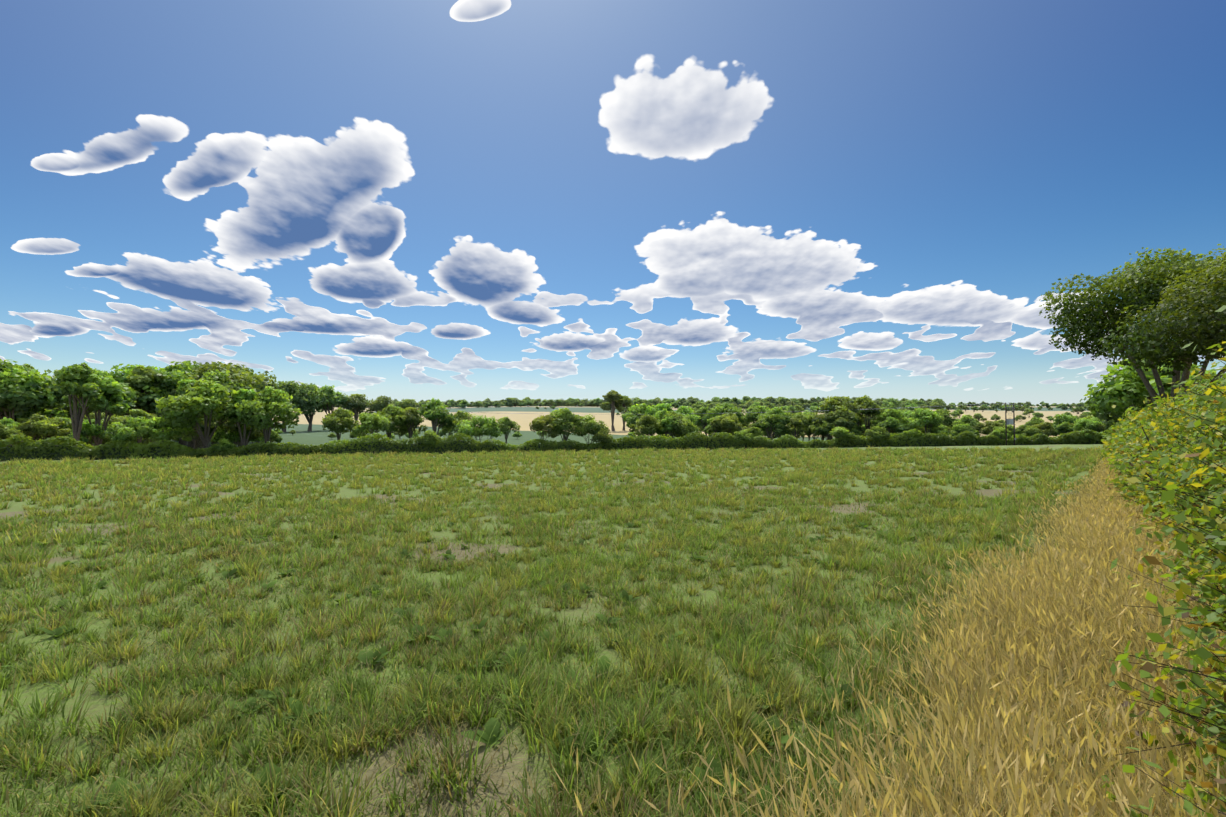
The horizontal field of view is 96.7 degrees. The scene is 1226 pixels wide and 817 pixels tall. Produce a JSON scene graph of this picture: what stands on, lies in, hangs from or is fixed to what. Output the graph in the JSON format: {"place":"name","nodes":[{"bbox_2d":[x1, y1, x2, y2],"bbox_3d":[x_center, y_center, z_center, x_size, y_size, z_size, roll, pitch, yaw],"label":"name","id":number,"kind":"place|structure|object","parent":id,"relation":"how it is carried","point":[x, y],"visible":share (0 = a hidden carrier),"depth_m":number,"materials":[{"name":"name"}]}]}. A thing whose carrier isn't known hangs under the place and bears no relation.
{"place":"outdoors","nodes":[
{"label":"outdoors","id":0,"kind":"place"},
{"bbox_2d":[0,406,1180,816],"bbox_3d":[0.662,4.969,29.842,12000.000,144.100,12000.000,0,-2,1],"label":"ground","id":1,"kind":"structure","parent":0,"point":[522,416],"depth_m":5.52,"materials":[{"name":"green plant"}]},
{"bbox_2d":[0,423,25,442],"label":"bush","id":2,"kind":"object","parent":1,"relation":"on","point":[6,432],"visible":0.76,"depth_m":100.69,"materials":[{"name":"green plant"}]},
{"bbox_2d":[0,417,27,446],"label":"tree","id":3,"kind":"object","parent":1,"relation":"on","point":[8,422],"visible":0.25,"depth_m":109.42,"materials":[{"name":"green plant"}]},
{"bbox_2d":[0,404,36,419],"bbox_3d":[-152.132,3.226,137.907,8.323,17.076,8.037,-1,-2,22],"label":"bush","id":4,"kind":"object","parent":1,"relation":"on","point":[29,414],"visible":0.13,"depth_m":137.63,"materials":[{"name":"green plant"}]},
{"bbox_2d":[0,359,59,419],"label":"tree","id":5,"kind":"object","parent":1,"relation":"on","point":[9,369],"visible":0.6,"depth_m":136.60,"materials":[{"name":"green plant"}]},
{"bbox_2d":[0,374,67,445],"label":"tree","id":6,"kind":"object","parent":1,"relation":"on","point":[14,392],"visible":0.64,"depth_m":136.90,"materials":[{"name":"green plant"}]},
{"bbox_2d":[13,413,64,441],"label":"bush","id":7,"kind":"object","parent":1,"relation":"on","point":[27,425],"visible":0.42,"depth_m":105.58,"materials":[{"name":"green plant"}]},
{"bbox_2d":[22,400,65,441],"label":"tree","id":8,"kind":"object","parent":1,"relation":"on","point":[56,405],"visible":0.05,"depth_m":149.27,"materials":[{"name":"green plant"}]},
{"bbox_2d":[24,417,71,441],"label":"bush","id":9,"kind":"object","parent":1,"relation":"on","point":[47,427],"visible":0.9,"depth_m":106.02,"materials":[{"name":"green plant"}]},
{"bbox_2d":[52,416,71,436],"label":"bush","id":10,"kind":"object","parent":1,"relation":"on","point":[68,423],"visible":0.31,"depth_m":109.96,"materials":[{"name":"green plant"}]},
{"bbox_2d":[52,362,111,445],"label":"tree","id":11,"kind":"object","parent":1,"relation":"on","point":[75,380],"visible":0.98,"depth_m":104.05,"materials":[{"name":"green plant"}]},
{"bbox_2d":[64,422,106,444],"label":"tree","id":12,"kind":"object","parent":1,"relation":"on","point":[87,429],"visible":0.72,"depth_m":107.18,"materials":[{"name":"green plant"}]},
{"bbox_2d":[37,368,138,416],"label":"tree","id":13,"kind":"object","parent":1,"relation":"on","point":[129,392],"visible":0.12,"depth_m":147.74,"materials":[{"name":"green plant"}]},
{"bbox_2d":[60,375,130,445],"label":"tree","id":14,"kind":"object","parent":1,"relation":"on","point":[111,388],"visible":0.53,"depth_m":108.99,"materials":[{"name":"green plant"}]},
{"bbox_2d":[83,412,117,444],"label":"tree","id":15,"kind":"object","parent":1,"relation":"on","point":[92,415],"visible":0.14,"depth_m":120.59,"materials":[{"name":"green plant"}]},
{"bbox_2d":[104,416,164,443],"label":"bush","id":16,"kind":"object","parent":1,"relation":"on","point":[122,432],"visible":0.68,"depth_m":96.90,"materials":[{"name":"green plant"}]},
{"bbox_2d":[104,363,165,414],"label":"tree","id":17,"kind":"object","parent":1,"relation":"on","point":[124,374],"visible":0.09,"depth_m":176.71,"materials":[{"name":"green plant"}]},
{"bbox_2d":[127,409,152,442],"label":"tree","id":18,"kind":"object","parent":1,"relation":"on","point":[134,413],"visible":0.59,"depth_m":109.84,"materials":[{"name":"green plant"}]},
{"bbox_2d":[126,365,163,412],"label":"tree","id":19,"kind":"object","parent":1,"relation":"on","point":[140,377],"visible":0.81,"depth_m":165.21,"materials":[{"name":"green plant"}]},
{"bbox_2d":[138,370,188,416],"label":"tree","id":20,"kind":"object","parent":1,"relation":"on","point":[169,380],"visible":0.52,"depth_m":168.34,"materials":[{"name":"green plant"}]},
{"bbox_2d":[136,416,192,446],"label":"bush","id":21,"kind":"object","parent":1,"relation":"on","point":[165,429],"visible":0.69,"depth_m":98.35,"materials":[{"name":"green plant"}]},
{"bbox_2d":[143,360,200,445],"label":"tree","id":22,"kind":"object","parent":1,"relation":"on","point":[183,368],"visible":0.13,"depth_m":186.50,"materials":[{"name":"green plant"}]},
{"bbox_2d":[175,379,196,447],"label":"tree","id":23,"kind":"object","parent":1,"relation":"on","point":[182,382],"visible":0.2,"depth_m":164.80,"materials":[{"name":"green plant"}]},
{"bbox_2d":[183,415,219,448],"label":"tree","id":24,"kind":"object","parent":1,"relation":"on","point":[195,434],"visible":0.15,"depth_m":110.74,"materials":[{"name":"green plant"}]},
{"bbox_2d":[155,380,249,447],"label":"tree","id":25,"kind":"object","parent":1,"relation":"on","point":[205,400],"visible":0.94,"depth_m":99.65,"materials":[{"name":"green plant"}]},
{"bbox_2d":[165,361,264,445],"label":"tree","id":26,"kind":"object","parent":1,"relation":"on","point":[235,375],"visible":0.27,"depth_m":177.29,"materials":[{"name":"green plant"}]},
{"bbox_2d":[179,369,256,409],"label":"tree","id":27,"kind":"object","parent":1,"relation":"on","point":[223,379],"visible":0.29,"depth_m":167.03,"materials":[{"name":"green plant"}]},
{"bbox_2d":[211,438,236,450],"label":"bush","id":28,"kind":"object","parent":1,"relation":"on","point":[224,443],"visible":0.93,"depth_m":98.44,"materials":[{"name":"green plant"}]},
{"bbox_2d":[211,422,260,446],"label":"tree","id":29,"kind":"object","parent":1,"relation":"on","point":[222,434],"visible":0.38,"depth_m":108.82,"materials":[{"name":"green plant"}]},
{"bbox_2d":[211,362,276,389],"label":"tree","id":30,"kind":"object","parent":1,"relation":"on","point":[267,380],"visible":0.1,"depth_m":220.26,"materials":[{"name":"green plant"}]},
{"bbox_2d":[220,417,271,444],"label":"tree","id":31,"kind":"object","parent":1,"relation":"on","point":[257,434],"visible":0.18,"depth_m":109.37,"materials":[{"name":"green plant"}]},
{"bbox_2d":[226,388,266,445],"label":"tree","id":32,"kind":"object","parent":1,"relation":"on","point":[240,395],"visible":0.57,"depth_m":103.96,"materials":[{"name":"green plant"}]},
{"bbox_2d":[235,386,302,442],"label":"tree","id":33,"kind":"object","parent":1,"relation":"on","point":[273,402],"visible":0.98,"depth_m":103.89,"materials":[{"name":"green plant"}]},
{"bbox_2d":[262,430,282,442],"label":"bush","id":34,"kind":"object","parent":1,"relation":"on","point":[276,437],"visible":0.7,"depth_m":134.98,"materials":[{"name":"green plant"}]},
{"bbox_2d":[274,381,322,431],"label":"tree","id":35,"kind":"object","parent":1,"relation":"on","point":[288,387],"visible":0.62,"depth_m":364.16,"materials":[{"name":"green plant"}]},
{"bbox_2d":[291,383,330,430],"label":"tree","id":36,"kind":"object","parent":1,"relation":"on","point":[314,392],"visible":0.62,"depth_m":375.08,"materials":[{"name":"green plant"}]},
{"bbox_2d":[316,385,349,414],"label":"tree","id":37,"kind":"object","parent":1,"relation":"on","point":[334,397],"visible":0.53,"depth_m":386.07,"materials":[{"name":"green plant"}]},
{"bbox_2d":[320,407,359,439],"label":"tree","id":38,"kind":"object","parent":1,"relation":"on","point":[338,421],"visible":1,"depth_m":147.18,"materials":[{"name":"green plant"}]},
{"bbox_2d":[341,394,373,422],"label":"tree","id":39,"kind":"object","parent":1,"relation":"on","point":[355,404],"visible":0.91,"depth_m":395.17,"materials":[{"name":"green plant"}]},
{"bbox_2d":[351,412,389,441],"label":"tree","id":40,"kind":"object","parent":1,"relation":"on","point":[368,421],"visible":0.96,"depth_m":111.75,"materials":[{"name":"green plant"}]},
{"bbox_2d":[367,395,394,411],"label":"tree","id":41,"kind":"object","parent":1,"relation":"on","point":[381,402],"visible":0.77,"depth_m":405.95,"materials":[{"name":"green plant"}]},
{"bbox_2d":[374,404,409,438],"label":"tree","id":42,"kind":"object","parent":1,"relation":"on","point":[392,414],"visible":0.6,"depth_m":144.45,"materials":[{"name":"green plant"}]},
{"bbox_2d":[397,399,420,408],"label":"tree","id":43,"kind":"object","parent":1,"relation":"on","point":[405,403],"visible":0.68,"depth_m":425.47,"materials":[{"name":"green plant"}]},
{"bbox_2d":[397,407,427,438],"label":"tree","id":44,"kind":"object","parent":1,"relation":"on","point":[414,418],"visible":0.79,"depth_m":148.10,"materials":[{"name":"green plant"}]},
{"bbox_2d":[416,429,442,445],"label":"bush","id":45,"kind":"object","parent":1,"relation":"on","point":[429,436],"visible":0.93,"depth_m":106.16,"materials":[{"name":"green plant"}]},
{"bbox_2d":[417,398,458,434],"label":"tree","id":46,"kind":"object","parent":1,"relation":"on","point":[435,413],"visible":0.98,"depth_m":137.78,"materials":[{"name":"green plant"}]},
{"bbox_2d":[442,410,471,439],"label":"tree","id":47,"kind":"object","parent":1,"relation":"on","point":[461,415],"visible":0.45,"depth_m":142.99,"materials":[{"name":"green plant"}]},
{"bbox_2d":[453,414,502,441],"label":"tree","id":48,"kind":"object","parent":1,"relation":"on","point":[488,426],"visible":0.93,"depth_m":114.22,"materials":[{"name":"green plant"}]},
{"bbox_2d":[497,417,520,442],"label":"tree","id":49,"kind":"object","parent":1,"relation":"on","point":[505,425],"visible":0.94,"depth_m":169.36,"materials":[{"name":"green plant"}]},
{"bbox_2d":[529,415,559,439],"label":"tree","id":50,"kind":"object","parent":1,"relation":"on","point":[540,423],"visible":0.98,"depth_m":114.91,"materials":[{"name":"green plant"}]},
{"bbox_2d":[0,428,1109,461],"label":"hedge","id":51,"kind":"object","parent":1,"relation":"on","point":[965,437],"depth_m":108.05,"materials":[{"name":"green plant"}]},
{"bbox_2d":[547,408,587,440],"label":"tree","id":52,"kind":"object","parent":1,"relation":"on","point":[564,421],"visible":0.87,"depth_m":116.63,"materials":[{"name":"green plant"}]},
{"bbox_2d":[569,414,610,444],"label":"tree","id":53,"kind":"object","parent":1,"relation":"on","point":[592,427],"visible":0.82,"depth_m":115.66,"materials":[{"name":"green plant"}]},
{"bbox_2d":[590,429,612,442],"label":"bush","id":54,"kind":"object","parent":1,"relation":"on","point":[603,436],"visible":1,"depth_m":113.22,"materials":[{"name":"green plant"}]},
{"bbox_2d":[600,390,624,430],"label":"tree","id":55,"kind":"object","parent":1,"relation":"on","point":[612,397],"visible":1,"depth_m":305.43,"materials":[{"name":"green plant"}]},
{"bbox_2d":[615,395,632,430],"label":"tree","id":56,"kind":"object","parent":1,"relation":"on","point":[625,406],"visible":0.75,"depth_m":310.00,"materials":[{"name":"green plant"}]},
{"bbox_2d":[620,403,651,438],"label":"tree","id":57,"kind":"object","parent":1,"relation":"on","point":[637,412],"visible":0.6,"depth_m":175.16,"materials":[{"name":"green plant"}]},
{"bbox_2d":[629,414,661,437],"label":"tree","id":58,"kind":"object","parent":1,"relation":"on","point":[646,422],"visible":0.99,"depth_m":136.62,"materials":[{"name":"green plant"}]},
{"bbox_2d":[644,403,672,435],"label":"tree","id":59,"kind":"object","parent":1,"relation":"on","point":[657,408],"visible":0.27,"depth_m":156.62,"materials":[{"name":"green plant"}]},
{"bbox_2d":[651,409,677,435],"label":"tree","id":60,"kind":"object","parent":1,"relation":"on","point":[659,415],"visible":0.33,"depth_m":141.02,"materials":[{"name":"green plant"}]},
{"bbox_2d":[660,416,673,436],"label":"tree","id":61,"kind":"object","parent":1,"relation":"on","point":[668,423],"visible":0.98,"depth_m":136.53,"materials":[{"name":"green plant"}]},
{"bbox_2d":[652,411,687,437],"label":"tree","id":62,"kind":"object","parent":1,"relation":"on","point":[680,427],"visible":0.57,"depth_m":139.43,"materials":[{"name":"green plant"}]},
{"bbox_2d":[670,417,701,436],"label":"tree","id":63,"kind":"object","parent":1,"relation":"on","point":[690,427],"visible":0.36,"depth_m":146.74,"materials":[{"name":"green plant"}]},
{"bbox_2d":[675,406,700,439],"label":"tree","id":64,"kind":"object","parent":1,"relation":"on","point":[683,410],"visible":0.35,"depth_m":161.48,"materials":[{"name":"green plant"}]},
{"bbox_2d":[695,406,709,435],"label":"tree","id":65,"kind":"object","parent":1,"relation":"on","point":[700,422],"visible":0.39,"depth_m":190.32,"materials":[{"name":"green plant"}]},
{"bbox_2d":[708,419,719,433],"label":"tree","id":66,"kind":"object","parent":1,"relation":"on","point":[714,424],"visible":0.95,"depth_m":161.25,"materials":[{"name":"green plant"}]},
{"bbox_2d":[701,402,745,438],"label":"tree","id":67,"kind":"object","parent":1,"relation":"on","point":[722,408],"visible":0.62,"depth_m":181.54,"materials":[{"name":"green plant"}]},
{"bbox_2d":[719,415,741,434],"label":"tree","id":68,"kind":"object","parent":1,"relation":"on","point":[729,422],"visible":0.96,"depth_m":159.42,"materials":[{"name":"green plant"}]},
{"bbox_2d":[468,403,1015,444],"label":"power line","id":69,"kind":"object","parent":1,"relation":"on","point":[1009,421],"visible":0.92,"depth_m":136.36,"materials":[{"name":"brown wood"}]},
{"bbox_2d":[733,430,753,441],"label":"bush","id":70,"kind":"object","parent":1,"relation":"on","point":[741,435],"visible":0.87,"depth_m":121.42,"materials":[{"name":"green plant"}]},
{"bbox_2d":[744,427,763,436],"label":"bush","id":71,"kind":"object","parent":1,"relation":"on","point":[755,431],"visible":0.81,"depth_m":137.75,"materials":[{"name":"green plant"}]},
{"bbox_2d":[739,406,769,425],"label":"tree","id":72,"kind":"object","parent":1,"relation":"on","point":[752,417],"visible":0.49,"depth_m":177.55,"materials":[{"name":"green plant"}]},
{"bbox_2d":[755,414,789,439],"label":"tree","id":73,"kind":"object","parent":1,"relation":"on","point":[768,421],"visible":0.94,"depth_m":142.90,"materials":[{"name":"green plant"}]},
{"bbox_2d":[761,407,791,437],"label":"tree","id":74,"kind":"object","parent":1,"relation":"on","point":[786,416],"visible":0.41,"depth_m":145.92,"materials":[{"name":"green plant"}]},
{"bbox_2d":[785,418,804,438],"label":"tree","id":75,"kind":"object","parent":1,"relation":"on","point":[796,422],"visible":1,"depth_m":140.38,"materials":[{"name":"green plant"}]},
{"bbox_2d":[790,412,815,440],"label":"tree","id":76,"kind":"object","parent":1,"relation":"on","point":[806,419],"visible":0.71,"depth_m":163.22,"materials":[{"name":"green plant"}]},
{"bbox_2d":[815,421,834,439],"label":"tree","id":77,"kind":"object","parent":1,"relation":"on","point":[825,428],"visible":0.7,"depth_m":147.23,"materials":[{"name":"green plant"}]},
{"bbox_2d":[812,396,860,428],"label":"tree","id":78,"kind":"object","parent":1,"relation":"on","point":[830,403],"visible":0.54,"depth_m":148.48,"materials":[{"name":"green plant"}]},
{"bbox_2d":[821,405,860,437],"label":"tree","id":79,"kind":"object","parent":1,"relation":"on","point":[844,416],"visible":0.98,"depth_m":136.26,"materials":[{"name":"green plant"}]},
{"bbox_2d":[829,426,854,438],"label":"bush","id":80,"kind":"object","parent":1,"relation":"on","point":[838,431],"visible":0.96,"depth_m":126.68,"materials":[{"name":"green plant"}]},
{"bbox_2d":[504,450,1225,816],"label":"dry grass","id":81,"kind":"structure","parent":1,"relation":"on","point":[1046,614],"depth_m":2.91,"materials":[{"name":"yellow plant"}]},
{"bbox_2d":[851,395,885,434],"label":"tree","id":82,"kind":"object","parent":1,"relation":"on","point":[862,404],"visible":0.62,"depth_m":153.06,"materials":[{"name":"green plant"}]},
{"bbox_2d":[864,426,890,439],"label":"bush","id":83,"kind":"object","parent":1,"relation":"on","point":[877,432],"visible":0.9,"depth_m":129.91,"materials":[{"name":"green plant"}]},
{"bbox_2d":[869,409,908,432],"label":"tree","id":84,"kind":"object","parent":1,"relation":"on","point":[896,413],"visible":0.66,"depth_m":147.53,"materials":[{"name":"green plant"}]},
{"bbox_2d":[877,416,908,432],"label":"bush","id":85,"kind":"object","parent":1,"relation":"on","point":[895,424],"visible":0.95,"depth_m":141.52,"materials":[{"name":"green plant"}]},
{"bbox_2d":[906,408,942,433],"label":"tree","id":86,"kind":"object","parent":1,"relation":"on","point":[923,417],"visible":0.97,"depth_m":141.06,"materials":[{"name":"green plant"}]},
{"bbox_2d":[918,423,943,433],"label":"tree","id":87,"kind":"object","parent":1,"relation":"on","point":[935,428],"visible":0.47,"depth_m":142.96,"materials":[{"name":"green plant"}]},
{"bbox_2d":[934,408,957,425],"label":"tree","id":88,"kind":"object","parent":1,"relation":"on","point":[945,414],"visible":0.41,"depth_m":193.97,"materials":[{"name":"green plant"}]},
{"bbox_2d":[949,424,974,435],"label":"bush","id":89,"kind":"object","parent":1,"relation":"on","point":[958,428],"visible":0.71,"depth_m":143.32,"materials":[{"name":"green plant"}]},
{"bbox_2d":[951,414,976,430],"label":"tree","id":90,"kind":"object","parent":1,"relation":"on","point":[969,420],"visible":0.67,"depth_m":180.07,"materials":[{"name":"green plant"}]},
{"bbox_2d":[979,421,1004,434],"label":"tree","id":91,"kind":"object","parent":1,"relation":"on","point":[990,426],"visible":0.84,"depth_m":166.37,"materials":[{"name":"green plant"}]},
{"bbox_2d":[992,428,1011,438],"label":"bush","id":92,"kind":"object","parent":1,"relation":"on","point":[999,432],"visible":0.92,"depth_m":137.60,"materials":[{"name":"green plant"}]},
{"bbox_2d":[1021,427,1042,435],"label":"bush","id":93,"kind":"object","parent":1,"relation":"on","point":[1030,431],"visible":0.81,"depth_m":148.64,"materials":[{"name":"green plant"}]},
{"bbox_2d":[1031,422,1054,436],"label":"tree","id":94,"kind":"object","parent":1,"relation":"on","point":[1043,427],"visible":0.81,"depth_m":150.50,"materials":[{"name":"green plant"}]},
{"bbox_2d":[1052,414,1076,432],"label":"tree","id":95,"kind":"object","parent":1,"relation":"on","point":[1060,419],"visible":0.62,"depth_m":167.13,"materials":[{"name":"green plant"}]},
{"bbox_2d":[1055,421,1074,433],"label":"bush","id":96,"kind":"object","parent":1,"relation":"on","point":[1064,427],"visible":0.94,"depth_m":159.75,"materials":[{"name":"green plant"}]},
{"bbox_2d":[1073,418,1103,430],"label":"bush","id":97,"kind":"object","parent":1,"relation":"on","point":[1083,424],"visible":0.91,"depth_m":153.97,"materials":[{"name":"green plant"}]},
{"bbox_2d":[1039,244,1225,405],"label":"tree","id":98,"kind":"object","parent":1,"relation":"on","point":[1133,288],"visible":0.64,"depth_m":40.07,"materials":[{"name":"green plant"}]},
{"bbox_2d":[1080,359,1200,421],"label":"tree","id":99,"kind":"object","parent":1,"relation":"on","point":[1105,416],"visible":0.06,"depth_m":69.36,"materials":[{"name":"green plant"}]},
{"bbox_2d":[1086,352,1225,417],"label":"tree","id":100,"kind":"object","parent":1,"relation":"on","point":[1115,392],"visible":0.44,"depth_m":56.63,"materials":[{"name":"green plant"}]},
{"bbox_2d":[1097,305,1225,816],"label":"hedge","id":101,"kind":"object","parent":1,"relation":"on","point":[1199,655],"depth_m":2.46,"materials":[{"name":"green plant"}]},
{"bbox_2d":[1123,249,1225,356],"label":"tree","id":102,"kind":"object","parent":1,"relation":"on","point":[1210,320],"visible":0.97,"depth_m":29.48,"materials":[{"name":"green plant"}]},
{"bbox_2d":[0,0,1225,406],"label":"sky","id":103,"kind":"structure","parent":0,"point":[443,200],"materials":[{"name":"blue"}]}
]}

